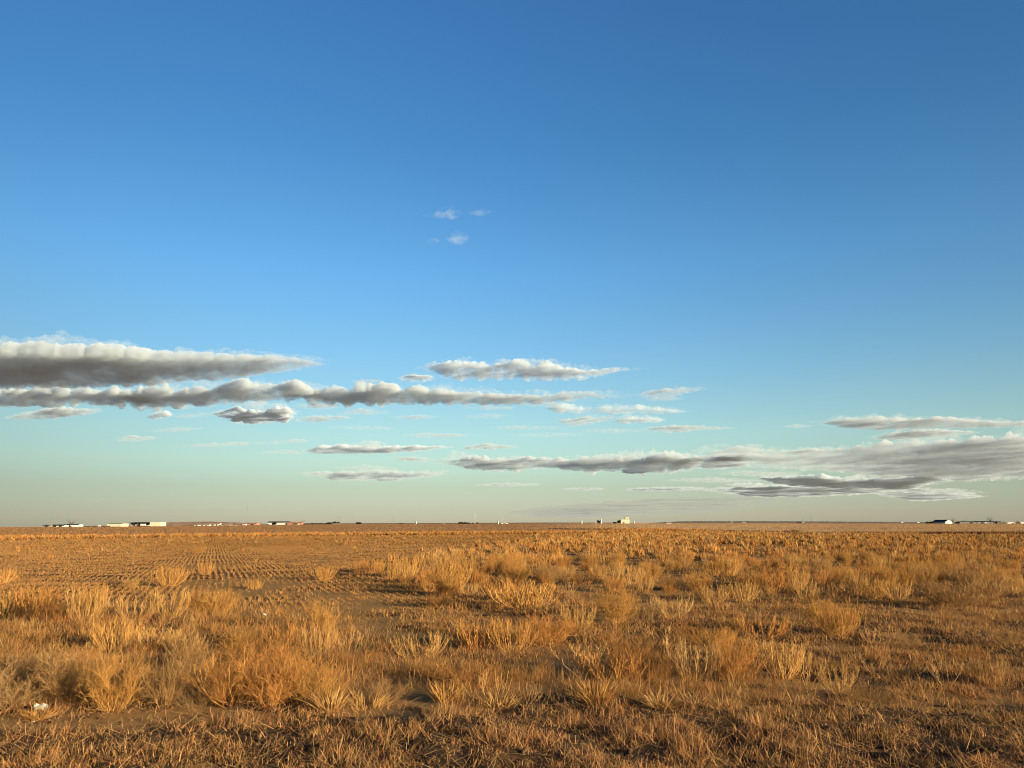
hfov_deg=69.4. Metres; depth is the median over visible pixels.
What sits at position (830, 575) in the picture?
weed bush
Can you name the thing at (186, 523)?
hill
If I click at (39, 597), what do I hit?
weed bush
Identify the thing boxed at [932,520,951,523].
gable barn
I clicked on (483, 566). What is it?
weed bush
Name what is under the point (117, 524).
metal barn
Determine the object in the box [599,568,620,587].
weed bush
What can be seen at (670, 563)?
weed bush
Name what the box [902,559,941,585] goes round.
weed bush
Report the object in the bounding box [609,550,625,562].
weed bush
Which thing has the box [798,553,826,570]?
weed bush
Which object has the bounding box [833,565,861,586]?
weed bush
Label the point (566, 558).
weed bush
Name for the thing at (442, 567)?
weed bush
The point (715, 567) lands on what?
weed bush
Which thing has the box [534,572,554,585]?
weed bush
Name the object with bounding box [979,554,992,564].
weed bush
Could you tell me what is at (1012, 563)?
weed bush
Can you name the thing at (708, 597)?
weed bush
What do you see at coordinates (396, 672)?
weed bush
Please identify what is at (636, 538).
weeds
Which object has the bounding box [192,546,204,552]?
weed bush
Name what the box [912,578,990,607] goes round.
weed bush
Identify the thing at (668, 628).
weed bush
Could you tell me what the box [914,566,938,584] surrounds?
weed bush
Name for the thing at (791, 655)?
weed bush
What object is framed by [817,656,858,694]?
weed bush
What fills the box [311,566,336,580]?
weed bush
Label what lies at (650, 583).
weed bush
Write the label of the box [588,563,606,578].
weed bush
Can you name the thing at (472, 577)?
weed bush
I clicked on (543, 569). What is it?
weed bush
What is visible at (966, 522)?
machine shed
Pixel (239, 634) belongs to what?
weed bush
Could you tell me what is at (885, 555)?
weed bush
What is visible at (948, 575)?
weed bush
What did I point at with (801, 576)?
weed bush
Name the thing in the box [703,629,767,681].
weed bush
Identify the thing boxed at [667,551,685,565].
weed bush
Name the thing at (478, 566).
weed bush
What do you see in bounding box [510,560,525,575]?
weed bush
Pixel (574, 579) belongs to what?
weed bush
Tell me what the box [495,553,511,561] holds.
weed bush
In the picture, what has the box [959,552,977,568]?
weed bush
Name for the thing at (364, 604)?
ground
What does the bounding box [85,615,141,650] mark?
weed bush
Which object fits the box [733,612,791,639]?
weed bush
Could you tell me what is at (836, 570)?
weed bush
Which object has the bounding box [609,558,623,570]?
weed bush
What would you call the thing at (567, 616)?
weed bush
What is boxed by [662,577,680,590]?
weed bush
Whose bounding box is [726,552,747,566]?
weed bush
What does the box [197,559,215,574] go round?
weed bush
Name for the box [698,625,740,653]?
weed bush
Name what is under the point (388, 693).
weed bush
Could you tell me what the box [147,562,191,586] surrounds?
weed bush
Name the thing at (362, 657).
weed bush
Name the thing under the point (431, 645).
weed bush
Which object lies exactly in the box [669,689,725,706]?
grass tuft
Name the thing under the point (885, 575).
weed bush
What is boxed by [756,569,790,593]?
weed bush
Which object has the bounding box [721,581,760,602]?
weed bush
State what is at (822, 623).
weed bush
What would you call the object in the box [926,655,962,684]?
weed bush
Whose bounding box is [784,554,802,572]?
weed bush
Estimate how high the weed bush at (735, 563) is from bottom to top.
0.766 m
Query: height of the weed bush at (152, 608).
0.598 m
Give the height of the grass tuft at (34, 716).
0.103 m
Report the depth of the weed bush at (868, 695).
7.41 m
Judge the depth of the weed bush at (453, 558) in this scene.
29.60 m
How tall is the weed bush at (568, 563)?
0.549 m
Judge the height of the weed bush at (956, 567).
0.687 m
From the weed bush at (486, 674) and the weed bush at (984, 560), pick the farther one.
the weed bush at (984, 560)
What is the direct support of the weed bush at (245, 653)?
on the ground at (364, 604)
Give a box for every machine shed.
[53,524,68,526]
[130,522,165,525]
[955,521,976,523]
[975,521,992,523]
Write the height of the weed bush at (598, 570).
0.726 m
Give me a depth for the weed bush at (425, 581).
20.17 m
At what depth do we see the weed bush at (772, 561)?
29.05 m
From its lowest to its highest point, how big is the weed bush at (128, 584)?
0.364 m
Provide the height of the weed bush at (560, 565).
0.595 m
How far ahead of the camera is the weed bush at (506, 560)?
24.99 m
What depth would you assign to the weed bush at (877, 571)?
22.24 m
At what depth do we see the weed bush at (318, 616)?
12.53 m
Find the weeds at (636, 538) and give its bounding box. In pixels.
[0,527,1023,562]
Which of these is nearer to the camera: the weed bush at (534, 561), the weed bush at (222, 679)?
the weed bush at (222, 679)
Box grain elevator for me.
[620,517,629,522]
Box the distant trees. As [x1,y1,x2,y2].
[677,521,855,521]
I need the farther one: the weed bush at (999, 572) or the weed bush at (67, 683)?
the weed bush at (999, 572)
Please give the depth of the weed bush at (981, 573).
21.51 m
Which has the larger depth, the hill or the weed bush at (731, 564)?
the hill
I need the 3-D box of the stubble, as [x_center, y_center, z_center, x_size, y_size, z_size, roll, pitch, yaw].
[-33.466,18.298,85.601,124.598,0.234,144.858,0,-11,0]
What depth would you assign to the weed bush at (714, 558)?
31.11 m
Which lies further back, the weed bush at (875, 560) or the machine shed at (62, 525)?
the machine shed at (62, 525)
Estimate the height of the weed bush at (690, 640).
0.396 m
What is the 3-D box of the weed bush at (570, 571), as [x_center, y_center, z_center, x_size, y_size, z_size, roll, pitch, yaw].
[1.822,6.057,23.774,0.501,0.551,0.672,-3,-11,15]
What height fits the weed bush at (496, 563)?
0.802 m
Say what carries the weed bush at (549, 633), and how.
on the ground at (364, 604)
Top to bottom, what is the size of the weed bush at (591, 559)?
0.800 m
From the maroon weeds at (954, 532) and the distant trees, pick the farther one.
the distant trees
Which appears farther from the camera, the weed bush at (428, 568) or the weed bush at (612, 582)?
the weed bush at (428, 568)
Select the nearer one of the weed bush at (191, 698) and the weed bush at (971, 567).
the weed bush at (191, 698)
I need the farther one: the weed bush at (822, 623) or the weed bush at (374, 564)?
the weed bush at (374, 564)
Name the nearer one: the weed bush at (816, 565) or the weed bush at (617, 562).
the weed bush at (816, 565)
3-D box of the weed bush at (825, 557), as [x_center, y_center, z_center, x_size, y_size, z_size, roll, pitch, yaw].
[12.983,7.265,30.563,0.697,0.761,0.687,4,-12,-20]
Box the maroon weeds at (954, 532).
[920,530,1023,533]
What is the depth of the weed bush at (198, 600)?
14.85 m
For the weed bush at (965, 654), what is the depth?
9.78 m
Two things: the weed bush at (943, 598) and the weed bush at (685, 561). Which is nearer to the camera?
the weed bush at (943, 598)
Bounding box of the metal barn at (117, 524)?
[107,523,128,526]
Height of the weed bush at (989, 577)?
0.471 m
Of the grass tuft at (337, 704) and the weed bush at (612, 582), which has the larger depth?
the weed bush at (612, 582)
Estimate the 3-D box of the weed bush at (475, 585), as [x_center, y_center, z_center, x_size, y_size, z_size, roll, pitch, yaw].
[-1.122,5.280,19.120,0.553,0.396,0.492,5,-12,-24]
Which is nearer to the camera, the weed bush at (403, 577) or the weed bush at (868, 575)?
the weed bush at (403, 577)
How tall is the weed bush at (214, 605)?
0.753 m
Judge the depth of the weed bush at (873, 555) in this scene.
32.33 m
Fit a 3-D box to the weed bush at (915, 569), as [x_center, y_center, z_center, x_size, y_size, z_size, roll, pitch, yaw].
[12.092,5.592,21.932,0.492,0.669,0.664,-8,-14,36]
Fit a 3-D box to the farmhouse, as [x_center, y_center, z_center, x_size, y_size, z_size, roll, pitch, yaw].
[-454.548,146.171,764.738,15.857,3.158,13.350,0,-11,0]
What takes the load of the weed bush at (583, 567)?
on the ground at (364, 604)
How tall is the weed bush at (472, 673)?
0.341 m
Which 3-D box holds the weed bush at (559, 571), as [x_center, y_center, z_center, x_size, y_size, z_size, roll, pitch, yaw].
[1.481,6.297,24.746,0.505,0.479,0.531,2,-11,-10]
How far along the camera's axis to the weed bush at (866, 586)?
17.34 m
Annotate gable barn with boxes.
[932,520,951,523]
[993,520,1001,523]
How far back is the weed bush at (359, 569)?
26.37 m
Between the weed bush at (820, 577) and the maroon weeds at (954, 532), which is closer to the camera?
the weed bush at (820, 577)
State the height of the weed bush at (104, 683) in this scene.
0.700 m
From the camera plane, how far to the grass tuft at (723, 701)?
7.26 m
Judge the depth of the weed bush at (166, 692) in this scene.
7.30 m
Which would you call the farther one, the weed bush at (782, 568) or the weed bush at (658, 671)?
the weed bush at (782, 568)
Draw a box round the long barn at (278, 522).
[267,521,290,524]
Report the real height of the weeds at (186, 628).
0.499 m
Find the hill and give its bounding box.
[129,522,266,525]
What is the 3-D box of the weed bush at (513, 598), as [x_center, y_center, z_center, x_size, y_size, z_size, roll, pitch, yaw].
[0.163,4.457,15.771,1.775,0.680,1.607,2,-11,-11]
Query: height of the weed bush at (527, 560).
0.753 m
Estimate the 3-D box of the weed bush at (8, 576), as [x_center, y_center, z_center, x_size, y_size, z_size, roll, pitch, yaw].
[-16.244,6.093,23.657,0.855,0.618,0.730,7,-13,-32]
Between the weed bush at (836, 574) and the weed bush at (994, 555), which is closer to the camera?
the weed bush at (836, 574)
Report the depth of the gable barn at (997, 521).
879.44 m
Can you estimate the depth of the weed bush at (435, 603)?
16.02 m
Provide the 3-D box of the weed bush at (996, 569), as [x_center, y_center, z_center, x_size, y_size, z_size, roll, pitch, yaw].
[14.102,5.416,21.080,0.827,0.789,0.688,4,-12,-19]
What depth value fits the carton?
7.09 m
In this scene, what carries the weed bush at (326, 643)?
on the ground at (364, 604)
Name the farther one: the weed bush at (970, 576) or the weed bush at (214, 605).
the weed bush at (970, 576)
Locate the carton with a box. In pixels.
[34,703,47,709]
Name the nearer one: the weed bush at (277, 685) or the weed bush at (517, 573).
the weed bush at (277, 685)
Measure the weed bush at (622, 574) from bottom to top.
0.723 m
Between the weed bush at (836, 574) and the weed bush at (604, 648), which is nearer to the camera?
the weed bush at (604, 648)
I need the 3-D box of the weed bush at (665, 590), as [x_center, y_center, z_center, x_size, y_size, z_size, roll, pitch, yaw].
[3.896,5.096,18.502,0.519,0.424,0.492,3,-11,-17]
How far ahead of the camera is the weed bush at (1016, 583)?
18.34 m
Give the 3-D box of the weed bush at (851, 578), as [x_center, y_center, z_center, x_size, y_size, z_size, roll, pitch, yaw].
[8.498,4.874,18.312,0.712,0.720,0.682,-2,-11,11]
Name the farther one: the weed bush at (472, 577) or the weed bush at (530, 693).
the weed bush at (472, 577)
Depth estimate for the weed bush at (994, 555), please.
32.78 m
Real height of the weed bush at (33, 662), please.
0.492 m
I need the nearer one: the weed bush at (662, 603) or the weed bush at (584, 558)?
the weed bush at (662, 603)
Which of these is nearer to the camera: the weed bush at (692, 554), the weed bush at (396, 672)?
the weed bush at (396, 672)
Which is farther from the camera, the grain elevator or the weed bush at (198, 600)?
the grain elevator
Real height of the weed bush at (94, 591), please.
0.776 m
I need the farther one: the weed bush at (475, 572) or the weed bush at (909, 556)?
the weed bush at (909, 556)
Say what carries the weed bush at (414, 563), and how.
on the ground at (364, 604)
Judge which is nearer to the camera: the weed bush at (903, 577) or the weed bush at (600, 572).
the weed bush at (903, 577)
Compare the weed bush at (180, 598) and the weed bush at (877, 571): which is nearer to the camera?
the weed bush at (180, 598)
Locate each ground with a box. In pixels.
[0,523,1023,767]
[0,531,1023,767]
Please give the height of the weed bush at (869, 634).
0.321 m
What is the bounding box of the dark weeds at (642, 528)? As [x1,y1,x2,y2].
[548,528,790,532]
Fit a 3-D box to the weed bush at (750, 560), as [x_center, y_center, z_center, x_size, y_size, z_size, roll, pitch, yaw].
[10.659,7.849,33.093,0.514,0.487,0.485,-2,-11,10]
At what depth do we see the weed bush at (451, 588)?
19.02 m
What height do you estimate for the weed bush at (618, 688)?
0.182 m
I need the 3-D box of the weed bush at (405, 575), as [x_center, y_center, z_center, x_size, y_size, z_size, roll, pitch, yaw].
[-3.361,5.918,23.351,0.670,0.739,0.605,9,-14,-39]
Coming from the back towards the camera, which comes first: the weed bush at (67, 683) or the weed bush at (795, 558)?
the weed bush at (795, 558)
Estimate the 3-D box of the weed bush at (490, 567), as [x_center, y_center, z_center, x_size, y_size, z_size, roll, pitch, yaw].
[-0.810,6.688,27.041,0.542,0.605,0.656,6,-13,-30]
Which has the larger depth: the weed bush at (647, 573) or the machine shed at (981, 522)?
the machine shed at (981, 522)
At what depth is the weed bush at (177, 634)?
10.89 m
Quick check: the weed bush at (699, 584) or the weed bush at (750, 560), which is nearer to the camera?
the weed bush at (699, 584)
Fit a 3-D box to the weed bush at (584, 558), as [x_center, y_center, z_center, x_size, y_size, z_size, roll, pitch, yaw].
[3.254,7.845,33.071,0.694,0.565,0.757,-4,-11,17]
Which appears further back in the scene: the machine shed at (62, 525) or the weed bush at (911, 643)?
the machine shed at (62, 525)
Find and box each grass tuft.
[13,704,68,720]
[301,685,356,712]
[339,687,404,710]
[420,676,470,704]
[472,687,525,710]
[561,676,627,706]
[633,686,688,710]
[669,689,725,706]
[706,692,743,708]
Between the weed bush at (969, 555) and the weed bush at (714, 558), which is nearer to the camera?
the weed bush at (714, 558)
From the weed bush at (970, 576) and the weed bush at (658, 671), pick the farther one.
the weed bush at (970, 576)
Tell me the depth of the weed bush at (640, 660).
8.52 m
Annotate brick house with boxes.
[287,521,302,524]
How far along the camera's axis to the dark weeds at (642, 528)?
226.38 m
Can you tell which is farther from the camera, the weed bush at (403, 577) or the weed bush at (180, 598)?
the weed bush at (403, 577)
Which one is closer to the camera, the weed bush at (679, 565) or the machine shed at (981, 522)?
the weed bush at (679, 565)
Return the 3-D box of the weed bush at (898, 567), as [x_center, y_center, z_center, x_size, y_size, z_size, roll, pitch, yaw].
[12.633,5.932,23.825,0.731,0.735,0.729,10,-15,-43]
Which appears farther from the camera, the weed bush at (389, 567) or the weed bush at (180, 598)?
the weed bush at (389, 567)
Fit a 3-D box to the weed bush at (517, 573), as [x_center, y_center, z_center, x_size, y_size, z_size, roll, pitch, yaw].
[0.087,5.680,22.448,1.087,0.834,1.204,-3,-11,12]
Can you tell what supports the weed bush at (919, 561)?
on the ground at (364, 604)
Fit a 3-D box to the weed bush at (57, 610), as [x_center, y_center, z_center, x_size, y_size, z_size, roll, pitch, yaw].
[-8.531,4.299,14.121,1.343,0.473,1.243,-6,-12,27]
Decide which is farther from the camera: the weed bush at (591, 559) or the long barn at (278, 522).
the long barn at (278, 522)
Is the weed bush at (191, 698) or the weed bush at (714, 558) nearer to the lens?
the weed bush at (191, 698)
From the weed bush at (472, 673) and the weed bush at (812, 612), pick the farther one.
the weed bush at (812, 612)
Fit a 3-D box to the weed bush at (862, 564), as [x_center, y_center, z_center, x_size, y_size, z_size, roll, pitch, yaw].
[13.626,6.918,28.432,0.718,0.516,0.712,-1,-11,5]
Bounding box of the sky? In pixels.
[0,0,1023,526]
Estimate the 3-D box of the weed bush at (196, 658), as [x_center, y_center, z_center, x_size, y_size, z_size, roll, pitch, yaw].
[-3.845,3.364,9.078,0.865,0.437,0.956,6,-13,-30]
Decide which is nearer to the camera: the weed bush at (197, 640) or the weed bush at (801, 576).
the weed bush at (197, 640)
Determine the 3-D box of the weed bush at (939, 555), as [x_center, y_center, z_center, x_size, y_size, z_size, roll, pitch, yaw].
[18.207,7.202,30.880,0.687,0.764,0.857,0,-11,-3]
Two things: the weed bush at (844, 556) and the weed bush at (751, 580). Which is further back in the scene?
the weed bush at (844, 556)
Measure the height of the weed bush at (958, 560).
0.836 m
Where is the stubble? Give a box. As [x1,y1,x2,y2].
[0,534,576,615]
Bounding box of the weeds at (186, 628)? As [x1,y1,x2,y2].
[0,543,1023,710]
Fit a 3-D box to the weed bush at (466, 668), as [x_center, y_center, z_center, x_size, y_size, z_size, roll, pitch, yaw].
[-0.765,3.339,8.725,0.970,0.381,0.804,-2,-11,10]
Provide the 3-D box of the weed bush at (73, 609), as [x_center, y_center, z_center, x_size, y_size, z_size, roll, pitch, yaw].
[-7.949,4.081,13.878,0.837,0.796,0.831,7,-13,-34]
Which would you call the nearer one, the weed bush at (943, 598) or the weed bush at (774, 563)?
the weed bush at (943, 598)
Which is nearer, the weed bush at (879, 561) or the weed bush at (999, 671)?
the weed bush at (999, 671)
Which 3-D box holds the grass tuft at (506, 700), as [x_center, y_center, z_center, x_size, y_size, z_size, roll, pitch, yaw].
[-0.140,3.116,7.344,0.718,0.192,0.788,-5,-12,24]
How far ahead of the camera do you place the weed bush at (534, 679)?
8.36 m
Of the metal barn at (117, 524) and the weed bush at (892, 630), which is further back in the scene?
the metal barn at (117, 524)
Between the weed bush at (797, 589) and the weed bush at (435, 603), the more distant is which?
the weed bush at (797, 589)
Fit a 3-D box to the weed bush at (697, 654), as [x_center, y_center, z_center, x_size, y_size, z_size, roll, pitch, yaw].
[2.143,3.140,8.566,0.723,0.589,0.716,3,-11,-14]
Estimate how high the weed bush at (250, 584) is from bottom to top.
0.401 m
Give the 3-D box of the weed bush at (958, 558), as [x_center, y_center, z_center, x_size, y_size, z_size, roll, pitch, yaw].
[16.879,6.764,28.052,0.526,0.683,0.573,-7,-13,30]
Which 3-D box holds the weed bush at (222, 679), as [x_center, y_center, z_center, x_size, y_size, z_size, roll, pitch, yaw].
[-2.810,2.933,7.390,0.807,0.578,1.052,-8,-13,36]
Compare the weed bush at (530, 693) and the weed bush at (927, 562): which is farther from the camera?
the weed bush at (927, 562)
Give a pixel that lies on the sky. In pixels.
(311, 261)
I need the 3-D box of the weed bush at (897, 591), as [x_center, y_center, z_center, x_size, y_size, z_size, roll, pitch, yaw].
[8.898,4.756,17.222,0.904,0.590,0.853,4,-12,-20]
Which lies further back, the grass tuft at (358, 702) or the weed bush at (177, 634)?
the weed bush at (177, 634)
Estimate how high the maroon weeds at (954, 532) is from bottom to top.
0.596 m
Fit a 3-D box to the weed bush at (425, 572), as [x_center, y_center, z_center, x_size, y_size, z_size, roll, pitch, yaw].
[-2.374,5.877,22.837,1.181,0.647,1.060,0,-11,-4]
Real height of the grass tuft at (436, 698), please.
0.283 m
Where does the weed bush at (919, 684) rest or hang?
on the ground at (364, 604)
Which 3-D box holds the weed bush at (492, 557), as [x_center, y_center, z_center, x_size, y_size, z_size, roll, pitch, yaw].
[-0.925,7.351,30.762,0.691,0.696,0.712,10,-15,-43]
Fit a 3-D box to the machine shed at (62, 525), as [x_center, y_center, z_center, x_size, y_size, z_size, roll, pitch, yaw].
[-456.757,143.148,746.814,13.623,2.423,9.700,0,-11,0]
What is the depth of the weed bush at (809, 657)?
8.25 m
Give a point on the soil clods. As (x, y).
(630, 751)
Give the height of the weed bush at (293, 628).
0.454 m
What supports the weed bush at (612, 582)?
on the ground at (364, 604)
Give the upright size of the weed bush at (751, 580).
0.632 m
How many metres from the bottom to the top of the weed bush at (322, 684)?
0.574 m
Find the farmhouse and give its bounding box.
[67,524,82,526]
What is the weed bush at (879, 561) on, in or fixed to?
on the ground at (364, 604)
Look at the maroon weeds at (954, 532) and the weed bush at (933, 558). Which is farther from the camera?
the maroon weeds at (954, 532)
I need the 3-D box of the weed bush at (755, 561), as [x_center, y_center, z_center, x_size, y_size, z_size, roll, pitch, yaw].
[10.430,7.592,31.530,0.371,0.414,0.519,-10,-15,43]
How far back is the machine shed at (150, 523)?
831.00 m
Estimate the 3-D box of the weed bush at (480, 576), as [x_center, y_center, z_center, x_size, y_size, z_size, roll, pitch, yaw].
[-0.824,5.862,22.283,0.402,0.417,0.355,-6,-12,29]
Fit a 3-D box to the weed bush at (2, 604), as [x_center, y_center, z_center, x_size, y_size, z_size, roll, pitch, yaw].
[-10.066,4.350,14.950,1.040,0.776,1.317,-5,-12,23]
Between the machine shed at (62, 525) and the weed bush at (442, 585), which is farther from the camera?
the machine shed at (62, 525)
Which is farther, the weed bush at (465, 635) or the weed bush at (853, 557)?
the weed bush at (853, 557)
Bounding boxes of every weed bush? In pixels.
[0,567,19,583]
[0,583,53,617]
[0,651,79,711]
[2,643,90,679]
[14,584,65,617]
[18,639,131,702]
[26,596,111,621]
[47,641,131,683]
[64,582,113,622]
[73,646,162,715]
[76,582,108,618]
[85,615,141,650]
[112,592,160,620]
[116,625,195,648]
[118,577,140,588]
[126,650,205,709]
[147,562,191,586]
[147,585,190,617]
[154,660,238,708]
[159,639,232,676]
[161,632,212,654]
[174,645,280,707]
[175,585,245,616]
[183,589,218,615]
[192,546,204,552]
[193,643,268,707]
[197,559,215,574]
[210,625,296,648]
[212,633,302,668]
[222,644,327,710]
[244,578,263,588]
[255,617,310,645]
[272,647,356,704]
[299,623,337,656]
[301,598,343,631]
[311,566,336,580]
[328,628,360,653]
[332,638,390,667]
[351,559,367,575]
[361,557,385,572]
[361,677,413,701]
[378,561,400,579]
[382,654,436,676]
[390,627,450,658]
[395,561,413,582]
[397,554,422,575]
[399,572,418,591]
[404,650,485,679]
[416,565,449,583]
[418,570,439,591]
[421,560,435,573]
[421,657,507,690]
[425,588,453,607]
[426,554,448,569]
[426,567,464,594]
[431,555,472,589]
[434,578,456,593]
[442,550,459,567]
[447,614,504,649]
[459,580,478,594]
[464,568,479,580]
[469,559,486,574]
[470,571,482,584]
[471,560,483,572]
[476,578,566,609]
[478,572,490,584]
[478,666,512,701]
[480,574,524,599]
[483,554,496,565]
[484,559,495,573]
[485,554,502,571]
[485,615,541,650]
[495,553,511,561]
[499,655,562,685]
[501,558,531,583]
[502,558,518,576]
[504,609,587,647]
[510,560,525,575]
[511,552,530,565]
[511,681,543,705]
[523,550,559,566]
[525,563,542,575]
[533,563,564,584]
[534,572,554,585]
[550,640,626,678]
[552,566,562,577]
[553,561,566,571]
[556,554,568,562]
[556,557,570,567]
[560,566,575,580]
[560,597,595,631]
[569,572,581,585]
[574,645,652,681]
[579,561,589,570]
[580,554,590,562]
[583,552,601,568]
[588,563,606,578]
[589,581,640,623]
[590,562,622,580]
[598,634,660,657]
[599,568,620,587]
[599,676,651,696]
[603,576,628,592]
[606,641,679,689]
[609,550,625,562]
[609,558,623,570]
[611,564,645,584]
[632,566,651,581]
[634,572,653,592]
[639,558,667,577]
[642,625,670,641]
[649,593,693,617]
[657,622,741,643]
[660,580,676,594]
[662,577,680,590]
[663,631,723,680]
[664,559,679,570]
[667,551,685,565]
[672,550,694,564]
[674,562,684,570]
[678,549,693,565]
[679,569,717,591]
[681,557,689,567]
[698,584,729,603]
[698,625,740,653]
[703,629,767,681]
[704,559,721,574]
[710,553,727,563]
[715,555,740,575]
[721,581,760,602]
[724,557,740,574]
[725,558,746,572]
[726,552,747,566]
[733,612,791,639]
[737,570,763,591]
[746,555,755,563]
[749,559,806,587]
[752,558,762,565]
[755,632,811,679]
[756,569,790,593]
[762,557,783,569]
[763,555,786,568]
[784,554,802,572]
[786,566,809,589]
[786,649,822,685]
[790,574,818,599]
[791,597,848,620]
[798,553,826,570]
[811,595,863,636]
[812,557,831,573]
[815,567,827,583]
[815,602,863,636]
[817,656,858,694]
[819,553,836,563]
[820,569,833,582]
[828,566,843,578]
[830,682,916,706]
[831,565,851,581]
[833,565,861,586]
[835,550,853,564]
[840,569,871,595]
[844,553,857,562]
[852,576,887,599]
[852,650,887,674]
[853,564,879,582]
[856,558,871,569]
[857,549,873,560]
[860,627,880,641]
[863,554,885,569]
[864,556,887,565]
[867,551,878,560]
[868,565,892,582]
[874,578,916,600]
[877,623,909,637]
[879,565,898,586]
[882,551,896,562]
[890,629,925,647]
[891,560,914,575]
[891,565,919,585]
[896,552,918,563]
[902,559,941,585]
[905,673,933,690]
[908,559,930,571]
[909,563,927,583]
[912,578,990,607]
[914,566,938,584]
[924,556,949,573]
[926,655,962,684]
[927,552,941,562]
[930,556,964,571]
[932,562,960,585]
[935,549,959,563]
[937,642,992,659]
[943,559,966,578]
[949,554,963,568]
[957,569,990,585]
[958,574,1012,599]
[958,652,1013,685]
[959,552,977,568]
[960,550,976,563]
[965,560,999,580]
[971,567,989,583]
[976,571,993,582]
[979,548,1005,563]
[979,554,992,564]
[990,570,1023,588]
[992,563,1020,580]
[995,573,1023,592]
[1001,558,1023,572]
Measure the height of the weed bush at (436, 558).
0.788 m
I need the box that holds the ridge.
[659,521,1002,523]
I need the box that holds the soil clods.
[0,575,1023,767]
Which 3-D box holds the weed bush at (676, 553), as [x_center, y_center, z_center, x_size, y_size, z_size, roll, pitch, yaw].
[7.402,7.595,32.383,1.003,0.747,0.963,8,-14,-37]
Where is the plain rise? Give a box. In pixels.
[303,522,617,524]
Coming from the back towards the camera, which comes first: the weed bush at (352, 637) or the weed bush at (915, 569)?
the weed bush at (915, 569)
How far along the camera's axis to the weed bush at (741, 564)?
27.00 m
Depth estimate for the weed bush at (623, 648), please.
9.96 m
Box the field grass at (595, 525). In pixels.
[0,523,1023,538]
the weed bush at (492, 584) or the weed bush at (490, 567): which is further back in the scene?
the weed bush at (490, 567)
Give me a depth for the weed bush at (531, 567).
25.92 m

